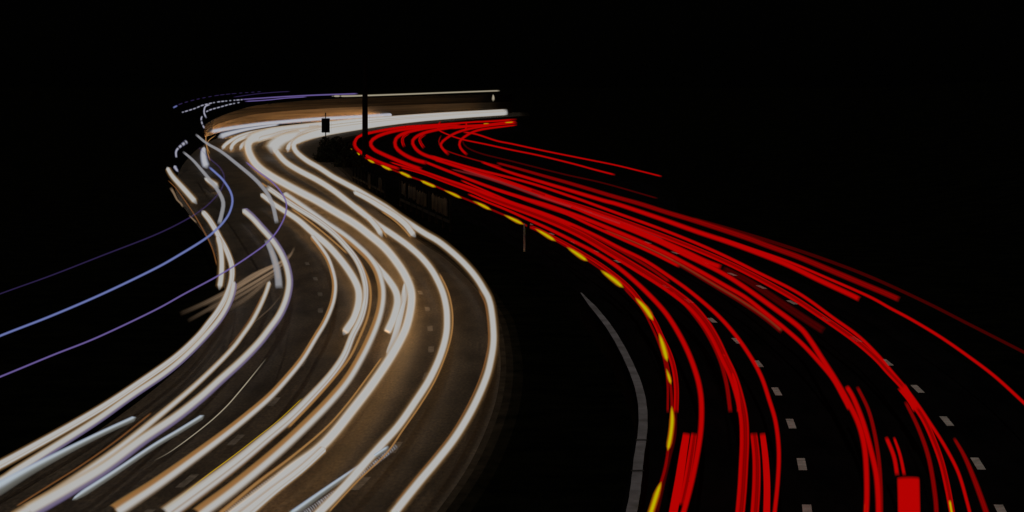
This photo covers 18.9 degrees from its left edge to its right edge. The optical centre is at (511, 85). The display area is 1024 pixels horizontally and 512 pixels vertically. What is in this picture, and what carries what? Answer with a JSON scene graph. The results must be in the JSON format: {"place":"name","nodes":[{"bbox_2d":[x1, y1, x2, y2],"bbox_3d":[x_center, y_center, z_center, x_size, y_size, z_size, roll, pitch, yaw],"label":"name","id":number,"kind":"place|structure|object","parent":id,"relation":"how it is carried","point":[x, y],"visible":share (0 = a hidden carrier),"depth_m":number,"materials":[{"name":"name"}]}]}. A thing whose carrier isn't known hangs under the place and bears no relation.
{"place":"outdoors","nodes":[
{"label":"outdoors","id":0,"kind":"place"},
{"bbox_2d":[0,163,286,376],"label":"marker light trail","id":1,"kind":"object","parent":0,"point":[173,299],"visible":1,"depth_m":57.67,"materials":[{"name":"blue"}]},
{"bbox_2d":[0,167,232,336],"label":"marker light trail","id":2,"kind":"object","parent":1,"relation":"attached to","point":[171,259],"visible":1,"depth_m":65.57,"materials":[{"name":"blue"}]},
{"bbox_2d":[175,141,186,156],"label":"marker light trail","id":3,"kind":"object","parent":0,"point":[183,143],"visible":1,"depth_m":254.14,"materials":[{"name":"white"}]},
{"bbox_2d":[184,153,224,222],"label":"marker light trail","id":4,"kind":"object","parent":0,"point":[213,184],"visible":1,"depth_m":119.21,"materials":[{"name":"white"}]},
{"bbox_2d":[182,99,241,112],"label":"marker light trail","id":5,"kind":"object","parent":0,"point":[209,103],"visible":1,"depth_m":550.26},
{"bbox_2d":[197,135,277,221],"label":"marker light trail","id":6,"kind":"object","parent":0,"point":[259,183],"visible":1,"depth_m":134.97,"materials":[{"name":"white"}]},
{"bbox_2d":[247,97,300,101],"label":"marker light trail","id":7,"kind":"object","parent":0,"point":[273,99],"visible":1,"depth_m":567.60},
{"bbox_2d":[243,93,355,99],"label":"marker light trail","id":8,"kind":"object","parent":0,"point":[301,95],"visible":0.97,"depth_m":730.27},
{"bbox_2d":[335,90,497,96],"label":"marker light trail","id":9,"kind":"object","parent":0,"point":[412,93],"visible":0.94,"depth_m":658.33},
{"bbox_2d":[0,88,1023,511],"bbox_3d":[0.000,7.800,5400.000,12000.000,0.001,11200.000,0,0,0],"label":"ground","id":10,"kind":"structure","parent":0,"point":[90,206],"depth_m":137.71,"materials":[{"name":"black plant"}]},
{"bbox_2d":[170,182,215,259],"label":"headlight trail","id":11,"kind":"object","parent":10,"relation":"on","point":[196,218],"visible":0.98,"depth_m":164.84,"materials":[{"name":"brown"}]},
{"bbox_2d":[0,112,520,511],"bbox_3d":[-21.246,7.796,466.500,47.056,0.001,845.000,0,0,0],"label":"oncoming carriageway","id":12,"kind":"structure","parent":10,"relation":"on","point":[271,361],"depth_m":83.16,"materials":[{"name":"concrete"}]},
{"bbox_2d":[0,417,134,492],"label":"headlight trail","id":13,"kind":"object","parent":12,"relation":"on","point":[9,481],"visible":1,"depth_m":58.24,"materials":[{"name":"white"}]},
{"bbox_2d":[0,211,234,468],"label":"headlight trail","id":14,"kind":"object","parent":12,"relation":"on","point":[35,445],"visible":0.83,"depth_m":72.71,"materials":[{"name":"white"}]},
{"bbox_2d":[0,282,236,480],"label":"headlight trail","id":15,"kind":"object","parent":12,"relation":"on","point":[52,448],"visible":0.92,"depth_m":69.06,"materials":[{"name":"white"}]},
{"bbox_2d":[73,415,202,498],"bbox_3d":[-7.097,7.100,59.340,0.119,0.114,13.652,0,0,4],"label":"headlight trail","id":16,"kind":"object","parent":12,"relation":"on","point":[86,490],"visible":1,"depth_m":58.27,"materials":[{"name":"white"}]},
{"bbox_2d":[13,282,270,511],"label":"headlight trail","id":17,"kind":"object","parent":12,"relation":"on","point":[143,428],"visible":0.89,"depth_m":66.60,"materials":[{"name":"white"}]},
{"bbox_2d":[26,208,292,511],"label":"headlight trail","id":18,"kind":"object","parent":12,"relation":"on","point":[48,500],"visible":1,"depth_m":65.08,"materials":[{"name":"white"}]},
{"bbox_2d":[166,167,195,202],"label":"headlight trail","id":19,"kind":"object","parent":12,"relation":"on","point":[184,189],"visible":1,"depth_m":212.93,"materials":[{"name":"white"}]},
{"bbox_2d":[201,147,207,166],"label":"headlight trail","id":20,"kind":"object","parent":12,"relation":"on","point":[204,161],"visible":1,"depth_m":294.67,"materials":[{"name":"white"}]},
{"bbox_2d":[204,178,217,187],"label":"headlight trail","id":21,"kind":"object","parent":12,"relation":"on","point":[207,181],"visible":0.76,"depth_m":222.17,"materials":[{"name":"white"}]},
{"bbox_2d":[170,373,254,451],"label":"headlight trail","id":22,"kind":"object","parent":12,"relation":"on","point":[217,414],"visible":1,"depth_m":66.30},
{"bbox_2d":[216,236,224,287],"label":"headlight trail","id":23,"kind":"object","parent":12,"relation":"on","point":[221,261],"visible":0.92,"depth_m":122.36,"materials":[{"name":"white"}]},
{"bbox_2d":[112,235,336,511],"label":"headlight trail","id":24,"kind":"object","parent":12,"relation":"on","point":[134,498],"visible":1,"depth_m":62.45,"materials":[{"name":"white"}]},
{"bbox_2d":[144,262,322,511],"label":"lane marking","id":25,"kind":"object","parent":12,"relation":"on","point":[191,477],"visible":0.87,"depth_m":67.61,"materials":[{"name":"paint"}]},
{"bbox_2d":[229,133,250,149],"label":"headlight trail","id":26,"kind":"object","parent":12,"relation":"on","point":[235,142],"visible":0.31,"depth_m":392.19,"materials":[{"name":"white"}]},
{"bbox_2d":[222,127,271,148],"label":"headlight trail","id":27,"kind":"object","parent":12,"relation":"on","point":[228,142],"visible":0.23,"depth_m":405.65,"materials":[{"name":"white"}]},
{"bbox_2d":[220,124,276,137],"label":"headlight trail","id":28,"kind":"object","parent":12,"relation":"on","point":[225,134],"visible":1,"depth_m":480.71,"materials":[{"name":"white"}]},
{"bbox_2d":[240,265,272,282],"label":"headlight trail","id":29,"kind":"object","parent":12,"relation":"on","point":[259,272],"visible":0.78,"depth_m":125.83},
{"bbox_2d":[248,270,273,285],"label":"headlight trail","id":30,"kind":"object","parent":12,"relation":"on","point":[262,277],"visible":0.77,"depth_m":122.34,"materials":[{"name":"beige"}]},
{"bbox_2d":[163,183,371,511],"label":"headlight trail","id":31,"kind":"object","parent":12,"relation":"on","point":[186,499],"visible":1,"depth_m":67.94,"materials":[{"name":"white"}]},
{"bbox_2d":[266,242,281,285],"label":"headlight trail","id":32,"kind":"object","parent":12,"relation":"on","point":[278,281],"visible":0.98,"depth_m":120.55,"materials":[{"name":"white"}]},
{"bbox_2d":[239,125,318,148],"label":"headlight trail","id":33,"kind":"object","parent":12,"relation":"on","point":[241,146],"visible":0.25,"depth_m":362.67,"materials":[{"name":"white"}]},
{"bbox_2d":[240,447,325,511],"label":"headlight trail","id":34,"kind":"object","parent":12,"relation":"on","point":[260,502],"visible":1,"depth_m":54.42,"materials":[{"name":"white"}]},
{"bbox_2d":[266,131,300,150],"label":"headlight trail","id":35,"kind":"object","parent":12,"relation":"on","point":[277,142],"visible":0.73,"depth_m":374.46,"materials":[{"name":"white"}]},
{"bbox_2d":[259,127,310,139],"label":"headlight trail","id":36,"kind":"object","parent":12,"relation":"on","point":[270,136],"visible":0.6,"depth_m":435.49,"materials":[{"name":"white"}]},
{"bbox_2d":[195,192,385,511],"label":"headlight trail","id":37,"kind":"object","parent":12,"relation":"on","point":[235,485],"visible":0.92,"depth_m":68.69,"materials":[{"name":"white"}]},
{"bbox_2d":[286,134,301,150],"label":"headlight trail","id":38,"kind":"object","parent":12,"relation":"on","point":[288,146],"visible":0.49,"depth_m":355.24,"materials":[{"name":"white"}]},
{"bbox_2d":[212,113,391,132],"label":"headlight trail","id":39,"kind":"object","parent":12,"relation":"on","point":[289,121],"visible":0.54,"depth_m":612.32,"materials":[{"name":"white"}]},
{"bbox_2d":[297,127,321,135],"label":"headlight trail","id":40,"kind":"object","parent":12,"relation":"on","point":[309,130],"visible":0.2,"depth_m":455.25,"materials":[{"name":"white"}]},
{"bbox_2d":[260,193,362,333],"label":"headlight trail","id":41,"kind":"object","parent":12,"relation":"on","point":[340,260],"visible":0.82,"depth_m":122.50,"materials":[{"name":"white"}]},
{"bbox_2d":[322,113,329,135],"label":"traffic sign","id":42,"kind":"object","parent":12,"relation":"on","point":[325,125],"visible":0.86,"depth_m":403.52,"materials":[{"name":"metal"}]},
{"bbox_2d":[290,447,387,511],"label":"headlight trail","id":43,"kind":"object","parent":12,"relation":"on","point":[304,504],"visible":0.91,"depth_m":53.71,"materials":[{"name":"white"}]},
{"bbox_2d":[304,445,395,511],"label":"headlight trail","id":44,"kind":"object","parent":12,"relation":"on","point":[375,461],"visible":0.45,"depth_m":54.44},
{"bbox_2d":[203,94,511,136],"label":"noise barrier","id":45,"kind":"object","parent":12,"relation":"on","point":[408,105],"visible":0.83,"depth_m":703.41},
{"bbox_2d":[220,109,505,511],"bbox_3d":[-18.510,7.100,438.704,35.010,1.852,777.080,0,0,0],"label":"headlight trail","id":46,"kind":"object","parent":12,"relation":"on","point":[329,437],"visible":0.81,"depth_m":94.75,"materials":[{"name":"white"}]},
{"bbox_2d":[354,191,414,236],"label":"headlight trail","id":47,"kind":"object","parent":12,"relation":"on","point":[397,218],"visible":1,"depth_m":167.75,"materials":[{"name":"white"}]},
{"bbox_2d":[272,111,502,511],"bbox_3d":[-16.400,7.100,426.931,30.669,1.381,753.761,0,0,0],"label":"headlight trail","id":48,"kind":"object","parent":12,"relation":"on","point":[338,492],"visible":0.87,"depth_m":85.09,"materials":[{"name":"white"}]},
{"bbox_2d":[359,206,385,235],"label":"headlight trail","id":49,"kind":"object","parent":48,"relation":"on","point":[376,226],"visible":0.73,"depth_m":153.01,"materials":[{"name":"white"}]},
{"bbox_2d":[375,260,401,332],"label":"headlight trail","id":50,"kind":"object","parent":12,"relation":"on","point":[397,300],"visible":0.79,"depth_m":99.92,"materials":[{"name":"white"}]},
{"bbox_2d":[351,276,433,489],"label":"lane marking","id":51,"kind":"object","parent":12,"relation":"on","point":[361,482],"visible":0.7,"depth_m":66.48,"materials":[{"name":"paint"}]},
{"bbox_2d":[386,284,406,352],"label":"headlight trail","id":52,"kind":"object","parent":12,"relation":"on","point":[397,325],"visible":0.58,"depth_m":92.56,"materials":[{"name":"white"}]},
{"bbox_2d":[291,111,505,511],"bbox_3d":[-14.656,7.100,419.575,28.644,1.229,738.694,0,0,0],"label":"headlight trail","id":53,"kind":"object","parent":12,"relation":"on","point":[420,480],"visible":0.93,"depth_m":111.76,"materials":[{"name":"white"}]},
{"bbox_2d":[312,136,352,161],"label":"bush","id":54,"kind":"object","parent":10,"relation":"on","point":[327,153],"visible":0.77,"depth_m":312.89,"materials":[{"name":"black plant"}]},
{"bbox_2d":[352,165,385,197],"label":"steel barrier","id":55,"kind":"object","parent":10,"relation":"on","point":[378,186],"visible":1,"depth_m":227.65,"materials":[{"name":"black metal"}]},
{"bbox_2d":[327,112,521,511],"bbox_3d":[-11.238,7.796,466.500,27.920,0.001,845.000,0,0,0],"label":"gravel strip","id":56,"kind":"object","parent":10,"relation":"on","point":[449,500],"visible":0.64,"depth_m":76.04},
{"bbox_2d":[399,180,451,230],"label":"steel barrier","id":57,"kind":"object","parent":10,"relation":"on","point":[439,204],"visible":1,"depth_m":177.57,"materials":[{"name":"black metal"}]},
{"bbox_2d":[331,112,524,511],"bbox_3d":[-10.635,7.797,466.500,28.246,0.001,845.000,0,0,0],"label":"verge","id":58,"kind":"structure","parent":10,"relation":"on","point":[461,496],"depth_m":75.56,"materials":[{"name":"black"}]},
{"bbox_2d":[340,112,529,511],"bbox_3d":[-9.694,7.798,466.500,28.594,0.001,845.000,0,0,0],"label":"guardrail","id":59,"kind":"object","parent":10,"relation":"on","point":[468,504],"depth_m":75.81,"materials":[{"name":"grey metal"}]},
{"bbox_2d":[347,123,1023,511],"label":"departing carriageway","id":60,"kind":"structure","parent":10,"relation":"on","point":[983,413],"depth_m":83.45,"materials":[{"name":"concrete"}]},
{"bbox_2d":[362,58,369,164],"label":"lamp column","id":61,"kind":"structure","parent":60,"relation":"on","point":[365,119],"depth_m":301.72,"materials":[{"name":"metal"}]},
{"bbox_2d":[401,133,407,145],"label":"taillight trail","id":62,"kind":"object","parent":60,"relation":"on","point":[402,139],"visible":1,"depth_m":392.53,"materials":[{"name":"red"}]},
{"bbox_2d":[369,124,458,168],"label":"taillight trail","id":63,"kind":"object","parent":60,"relation":"on","point":[380,135],"visible":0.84,"depth_m":418.49,"materials":[{"name":"red"}]},
{"bbox_2d":[354,121,475,168],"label":"taillight trail","id":64,"kind":"object","parent":60,"relation":"on","point":[369,157],"visible":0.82,"depth_m":456.16,"materials":[{"name":"red"}]},
{"bbox_2d":[418,134,423,147],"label":"taillight trail","id":65,"kind":"object","parent":60,"relation":"on","point":[420,141],"visible":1,"depth_m":378.08,"materials":[{"name":"red"}]},
{"bbox_2d":[393,126,448,163],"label":"taillight trail","id":66,"kind":"object","parent":60,"relation":"on","point":[403,153],"visible":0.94,"depth_m":379.93,"materials":[{"name":"red"}]},
{"bbox_2d":[386,156,493,195],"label":"taillight trail","id":67,"kind":"object","parent":60,"relation":"on","point":[437,175],"visible":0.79,"depth_m":236.40,"materials":[{"name":"red"}]},
{"bbox_2d":[411,124,489,160],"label":"taillight trail","id":68,"kind":"object","parent":60,"relation":"on","point":[419,151],"visible":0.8,"depth_m":425.42,"materials":[{"name":"red"}]},
{"bbox_2d":[422,119,509,125],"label":"taillight trail","id":69,"kind":"object","parent":60,"relation":"on","point":[486,121],"visible":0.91,"depth_m":587.92,"materials":[{"name":"red"}]},
{"bbox_2d":[440,123,514,153],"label":"taillight trail","id":70,"kind":"object","parent":60,"relation":"on","point":[446,138],"visible":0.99,"depth_m":474.58,"materials":[{"name":"red"}]},
{"bbox_2d":[391,162,570,225],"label":"taillight trail","id":71,"kind":"object","parent":60,"relation":"on","point":[508,202],"visible":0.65,"depth_m":176.29,"materials":[{"name":"red"}]},
{"bbox_2d":[453,121,514,128],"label":"taillight trail","id":72,"kind":"object","parent":60,"relation":"on","point":[484,124],"visible":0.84,"depth_m":536.26,"materials":[{"name":"red"}]},
{"bbox_2d":[458,125,514,153],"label":"taillight trail","id":73,"kind":"object","parent":60,"relation":"on","point":[459,143],"visible":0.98,"depth_m":460.90,"materials":[{"name":"red"}]},
{"bbox_2d":[358,153,674,511],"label":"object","id":74,"kind":"object","parent":60,"relation":"on","point":[648,312],"visible":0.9,"depth_m":93.42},
{"bbox_2d":[523,224,524,250],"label":"marker post","id":75,"kind":"object","parent":60,"relation":"on","point":[524,237],"visible":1,"depth_m":144.42,"materials":[{"name":"brown plastic"}]},
{"bbox_2d":[437,122,612,174],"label":"taillight trail","id":76,"kind":"object","parent":60,"relation":"on","point":[528,153],"visible":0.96,"depth_m":310.76,"materials":[{"name":"red"}]},
{"bbox_2d":[402,166,748,511],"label":"taillight trail","id":77,"kind":"object","parent":60,"relation":"on","point":[699,315],"visible":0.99,"depth_m":97.18,"materials":[{"name":"red"}]},
{"bbox_2d":[723,355,740,410],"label":"taillight trail","id":78,"kind":"object","parent":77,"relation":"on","point":[737,394],"visible":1,"depth_m":68.60,"materials":[{"name":"red"}]},
{"bbox_2d":[436,159,719,267],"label":"taillight trail","id":79,"kind":"object","parent":60,"relation":"on","point":[716,265],"visible":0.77,"depth_m":164.64,"materials":[{"name":"red"}]},
{"bbox_2d":[469,194,703,511],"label":"taillight trail","id":80,"kind":"object","parent":60,"relation":"on","point":[696,375],"visible":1,"depth_m":82.49,"materials":[{"name":"red"}]},
{"bbox_2d":[531,226,678,410],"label":"taillight trail","id":81,"kind":"object","parent":60,"relation":"on","point":[656,326],"visible":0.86,"depth_m":99.08,"materials":[{"name":"red"}]},
{"bbox_2d":[580,293,648,511],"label":"safety barrier","id":82,"kind":"object","parent":60,"relation":"on","point":[603,334],"visible":1,"depth_m":73.58,"materials":[{"name":"concrete"}]},
{"bbox_2d":[462,181,780,511],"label":"taillight trail","id":83,"kind":"object","parent":60,"relation":"on","point":[725,323],"visible":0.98,"depth_m":88.45,"materials":[{"name":"red"}]},
{"bbox_2d":[426,162,849,408],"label":"taillight trail","id":84,"kind":"object","parent":60,"relation":"on","point":[772,319],"visible":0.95,"depth_m":112.18,"materials":[{"name":"red"}]},
{"bbox_2d":[483,162,858,299],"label":"taillight trail","id":85,"kind":"object","parent":60,"relation":"on","point":[793,267],"visible":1,"depth_m":142.43,"materials":[{"name":"red"}]},
{"bbox_2d":[530,223,811,511],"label":"lane marking","id":86,"kind":"object","parent":60,"relation":"on","point":[801,462],"visible":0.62,"depth_m":70.60,"materials":[{"name":"paint"}]},
{"bbox_2d":[669,434,688,511],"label":"taillight trail","id":87,"kind":"object","parent":60,"relation":"on","point":[677,489],"visible":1,"depth_m":54.37,"materials":[{"name":"red"}]},
{"bbox_2d":[679,434,696,503],"bbox_3d":[3.205,6.900,55.682,0.144,0.034,10.793,0,0,5],"label":"taillight trail","id":88,"kind":"object","parent":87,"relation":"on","point":[689,465],"visible":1,"depth_m":55.27,"materials":[{"name":"red"}]},
{"bbox_2d":[448,162,954,511],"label":"taillight trail","id":89,"kind":"object","parent":60,"relation":"on","point":[875,358],"visible":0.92,"depth_m":94.73,"materials":[{"name":"red"}]},
{"bbox_2d":[899,385,918,410],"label":"taillight trail","id":90,"kind":"object","parent":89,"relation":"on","point":[905,392],"visible":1,"depth_m":67.96,"materials":[{"name":"red"}]},
{"bbox_2d":[433,156,970,511],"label":"taillight trail","id":91,"kind":"object","parent":60,"relation":"on","point":[814,304],"visible":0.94,"depth_m":113.19,"materials":[{"name":"red"}]},
{"bbox_2d":[539,196,868,511],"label":"taillight trail","id":92,"kind":"object","parent":60,"relation":"on","point":[826,365],"visible":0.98,"depth_m":90.61,"materials":[{"name":"red"}]},
{"bbox_2d":[898,478,919,511],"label":"taillight trail","id":93,"kind":"object","parent":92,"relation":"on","point":[908,495],"visible":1,"depth_m":50.83,"materials":[{"name":"red"}]},
{"bbox_2d":[751,434,759,511],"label":"taillight trail","id":94,"kind":"object","parent":60,"relation":"on","point":[756,478],"visible":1,"depth_m":54.27,"materials":[{"name":"red"}]},
{"bbox_2d":[760,434,769,511],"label":"taillight trail","id":95,"kind":"object","parent":60,"relation":"on","point":[766,477],"visible":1,"depth_m":54.45,"materials":[{"name":"red"}]},
{"bbox_2d":[645,241,1005,511],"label":"lane marking","id":96,"kind":"object","parent":60,"relation":"on","point":[978,464],"visible":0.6,"depth_m":71.23,"materials":[{"name":"paint"}]},
{"bbox_2d":[846,387,880,511],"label":"taillight trail","id":97,"kind":"object","parent":60,"relation":"on","point":[871,452],"visible":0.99,"depth_m":57.91,"materials":[{"name":"red"}]},
{"bbox_2d":[735,242,1023,403],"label":"taillight trail","id":98,"kind":"object","parent":60,"relation":"on","point":[937,335],"visible":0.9,"depth_m":90.88,"materials":[{"name":"red"}]},
{"bbox_2d":[886,438,898,473],"bbox_3d":[7.088,6.900,57.188,0.135,0.056,6.170,0,0,5],"label":"taillight trail","id":99,"kind":"object","parent":60,"relation":"on","point":[893,456],"visible":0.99,"depth_m":57.04,"materials":[{"name":"red"}]},
{"bbox_2d":[894,438,904,473],"bbox_3d":[7.219,6.900,57.189,0.095,0.039,6.172,0,0,5],"label":"taillight trail","id":100,"kind":"object","parent":60,"relation":"on","point":[900,457],"visible":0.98,"depth_m":56.94,"materials":[{"name":"red"}]},
{"bbox_2d":[0,0,1023,87],"label":"sky","id":101,"kind":"structure","parent":0,"point":[44,43],"materials":[{"name":"black"}]},
{"bbox_2d":[522,80,1023,245],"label":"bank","id":102,"kind":"structure","parent":0,"point":[955,151],"depth_m":341.98,"materials":[{"name":"black plant"}]},
{"bbox_2d":[465,132,659,175],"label":"taillight trail","id":103,"kind":"object","parent":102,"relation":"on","point":[562,154],"visible":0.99,"depth_m":308.06,"materials":[{"name":"red"}]},
{"bbox_2d":[493,188,678,266],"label":"taillight trail","id":104,"kind":"object","parent":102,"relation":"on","point":[609,233],"visible":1,"depth_m":150.67,"materials":[{"name":"red"}]},
{"bbox_2d":[508,165,890,294],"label":"taillight trail","id":105,"kind":"object","parent":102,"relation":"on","point":[718,227],"visible":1,"depth_m":148.72,"materials":[{"name":"red"}]}
]}

